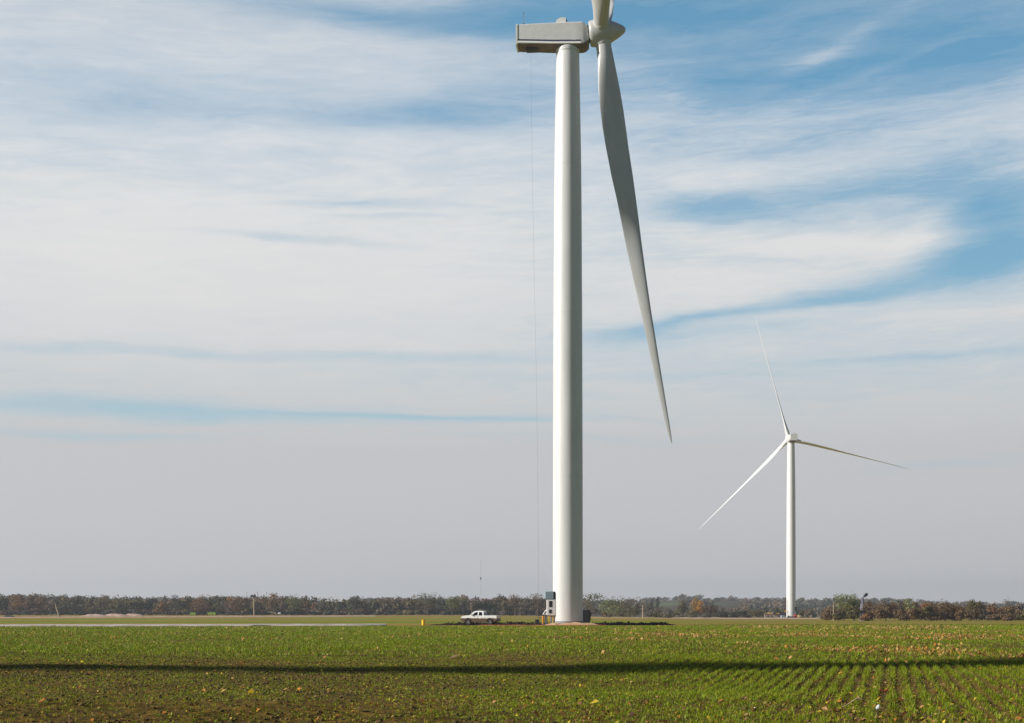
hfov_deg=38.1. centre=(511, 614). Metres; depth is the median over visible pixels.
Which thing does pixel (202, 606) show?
tree
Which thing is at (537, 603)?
tree
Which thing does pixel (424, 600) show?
tree
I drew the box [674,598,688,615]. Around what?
tree
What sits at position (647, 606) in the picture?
tree
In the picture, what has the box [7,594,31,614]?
tree
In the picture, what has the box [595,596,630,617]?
tree
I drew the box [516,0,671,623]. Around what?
wind turbine
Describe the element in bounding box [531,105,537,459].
hoist rope
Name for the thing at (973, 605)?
tree
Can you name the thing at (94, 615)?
dirt mound
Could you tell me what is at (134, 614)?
dirt mound
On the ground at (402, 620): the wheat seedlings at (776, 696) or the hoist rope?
the wheat seedlings at (776, 696)
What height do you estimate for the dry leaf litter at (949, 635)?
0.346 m
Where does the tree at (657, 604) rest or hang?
on the ground at (402, 620)
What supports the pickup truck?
on the clay pad
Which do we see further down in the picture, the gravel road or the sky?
the gravel road
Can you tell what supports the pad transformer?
on the ground at (402, 620)
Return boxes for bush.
[714,610,730,617]
[729,612,739,617]
[735,610,747,616]
[751,609,767,617]
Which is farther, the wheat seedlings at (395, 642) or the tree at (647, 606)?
the tree at (647, 606)
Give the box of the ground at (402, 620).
[0,600,1023,722]
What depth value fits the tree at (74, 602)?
781.66 m
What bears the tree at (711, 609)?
on the ground at (402, 620)
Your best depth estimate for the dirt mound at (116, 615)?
644.52 m
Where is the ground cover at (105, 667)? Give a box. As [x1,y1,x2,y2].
[0,644,1023,722]
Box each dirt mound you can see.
[83,614,106,615]
[106,614,128,615]
[126,614,143,615]
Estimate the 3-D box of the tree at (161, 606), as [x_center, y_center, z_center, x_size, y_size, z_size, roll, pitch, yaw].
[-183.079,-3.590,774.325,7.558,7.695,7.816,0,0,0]
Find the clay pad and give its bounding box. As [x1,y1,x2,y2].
[480,625,606,625]
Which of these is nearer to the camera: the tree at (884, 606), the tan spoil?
the tan spoil
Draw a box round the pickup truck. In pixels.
[461,611,500,624]
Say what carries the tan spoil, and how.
on the ground at (402, 620)
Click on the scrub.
(656, 613)
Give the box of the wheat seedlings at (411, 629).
[0,623,1023,634]
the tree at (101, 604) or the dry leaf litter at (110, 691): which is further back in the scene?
the tree at (101, 604)
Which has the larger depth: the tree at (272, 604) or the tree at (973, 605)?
the tree at (272, 604)
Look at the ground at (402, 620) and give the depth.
33.17 m
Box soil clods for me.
[0,652,1023,722]
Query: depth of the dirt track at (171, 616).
581.60 m
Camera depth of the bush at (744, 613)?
629.41 m
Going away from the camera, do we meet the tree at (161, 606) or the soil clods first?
the soil clods
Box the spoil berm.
[431,621,672,624]
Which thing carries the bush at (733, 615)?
on the ground at (402, 620)
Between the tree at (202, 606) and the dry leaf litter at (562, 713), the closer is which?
the dry leaf litter at (562, 713)
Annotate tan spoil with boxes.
[559,622,597,624]
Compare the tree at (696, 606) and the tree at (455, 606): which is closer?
the tree at (696, 606)
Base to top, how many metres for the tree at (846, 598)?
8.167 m
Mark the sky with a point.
(271, 311)
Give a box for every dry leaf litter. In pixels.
[0,624,990,629]
[0,628,1023,662]
[0,657,1021,722]
[418,695,1023,722]
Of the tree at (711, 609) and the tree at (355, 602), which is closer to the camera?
the tree at (711, 609)
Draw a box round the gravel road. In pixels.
[0,624,386,626]
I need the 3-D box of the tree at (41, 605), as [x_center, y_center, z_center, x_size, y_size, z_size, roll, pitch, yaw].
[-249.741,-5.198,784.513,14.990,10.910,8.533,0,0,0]
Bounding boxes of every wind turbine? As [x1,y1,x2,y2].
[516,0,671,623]
[699,321,907,617]
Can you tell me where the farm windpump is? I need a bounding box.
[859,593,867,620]
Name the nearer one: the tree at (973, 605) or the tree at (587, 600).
the tree at (973, 605)
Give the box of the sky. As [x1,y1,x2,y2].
[0,0,1023,605]
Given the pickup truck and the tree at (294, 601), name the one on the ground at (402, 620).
the tree at (294, 601)
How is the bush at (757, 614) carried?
on the ground at (402, 620)
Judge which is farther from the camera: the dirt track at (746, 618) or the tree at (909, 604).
the dirt track at (746, 618)
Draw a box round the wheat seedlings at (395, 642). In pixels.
[0,633,1023,659]
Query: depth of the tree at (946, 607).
399.46 m
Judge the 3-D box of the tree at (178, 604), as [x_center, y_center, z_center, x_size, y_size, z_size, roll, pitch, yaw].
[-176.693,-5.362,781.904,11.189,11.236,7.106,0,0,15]
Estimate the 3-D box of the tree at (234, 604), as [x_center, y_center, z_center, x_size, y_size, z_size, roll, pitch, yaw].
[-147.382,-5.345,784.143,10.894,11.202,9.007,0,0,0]
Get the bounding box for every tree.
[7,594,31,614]
[27,596,53,614]
[62,595,84,614]
[92,597,114,614]
[154,601,167,614]
[168,594,188,614]
[188,594,213,611]
[223,596,243,614]
[262,596,280,614]
[286,593,303,614]
[346,596,361,614]
[416,592,443,614]
[441,596,464,614]
[502,594,529,615]
[526,593,546,615]
[583,592,606,609]
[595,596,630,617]
[613,597,646,617]
[644,598,655,612]
[654,597,659,609]
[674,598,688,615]
[688,598,704,612]
[702,604,721,615]
[833,593,857,620]
[846,591,860,620]
[874,600,897,620]
[903,598,915,620]
[919,600,939,620]
[931,598,959,620]
[965,600,984,620]
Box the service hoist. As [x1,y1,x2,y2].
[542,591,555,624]
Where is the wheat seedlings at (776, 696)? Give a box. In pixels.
[0,652,1023,722]
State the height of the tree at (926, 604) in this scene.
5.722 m
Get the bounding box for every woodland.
[0,593,552,615]
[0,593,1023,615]
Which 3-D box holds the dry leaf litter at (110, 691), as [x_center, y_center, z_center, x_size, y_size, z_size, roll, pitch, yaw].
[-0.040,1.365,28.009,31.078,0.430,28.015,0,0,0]
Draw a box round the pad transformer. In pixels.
[583,610,590,622]
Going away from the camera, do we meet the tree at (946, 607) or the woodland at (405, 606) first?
the tree at (946, 607)
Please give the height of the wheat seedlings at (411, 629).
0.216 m
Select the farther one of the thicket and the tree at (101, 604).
the tree at (101, 604)
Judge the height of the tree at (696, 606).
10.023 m
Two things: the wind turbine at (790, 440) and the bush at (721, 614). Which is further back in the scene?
the wind turbine at (790, 440)
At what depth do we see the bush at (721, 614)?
629.44 m
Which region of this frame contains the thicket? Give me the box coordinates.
[819,599,1023,620]
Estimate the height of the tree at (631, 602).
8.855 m
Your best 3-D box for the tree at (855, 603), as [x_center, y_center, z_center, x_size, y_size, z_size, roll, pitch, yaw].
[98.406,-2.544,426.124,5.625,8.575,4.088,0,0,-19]
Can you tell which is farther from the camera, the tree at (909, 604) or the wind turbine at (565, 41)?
the tree at (909, 604)
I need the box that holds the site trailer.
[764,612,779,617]
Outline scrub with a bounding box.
[586,605,839,617]
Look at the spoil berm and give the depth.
203.12 m
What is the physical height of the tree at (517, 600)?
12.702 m
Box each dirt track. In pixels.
[0,615,371,617]
[670,617,818,618]
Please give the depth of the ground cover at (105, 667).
30.72 m
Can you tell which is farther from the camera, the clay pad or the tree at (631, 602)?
the tree at (631, 602)
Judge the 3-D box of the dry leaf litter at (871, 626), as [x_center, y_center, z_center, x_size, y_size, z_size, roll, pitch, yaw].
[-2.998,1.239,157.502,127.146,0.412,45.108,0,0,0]

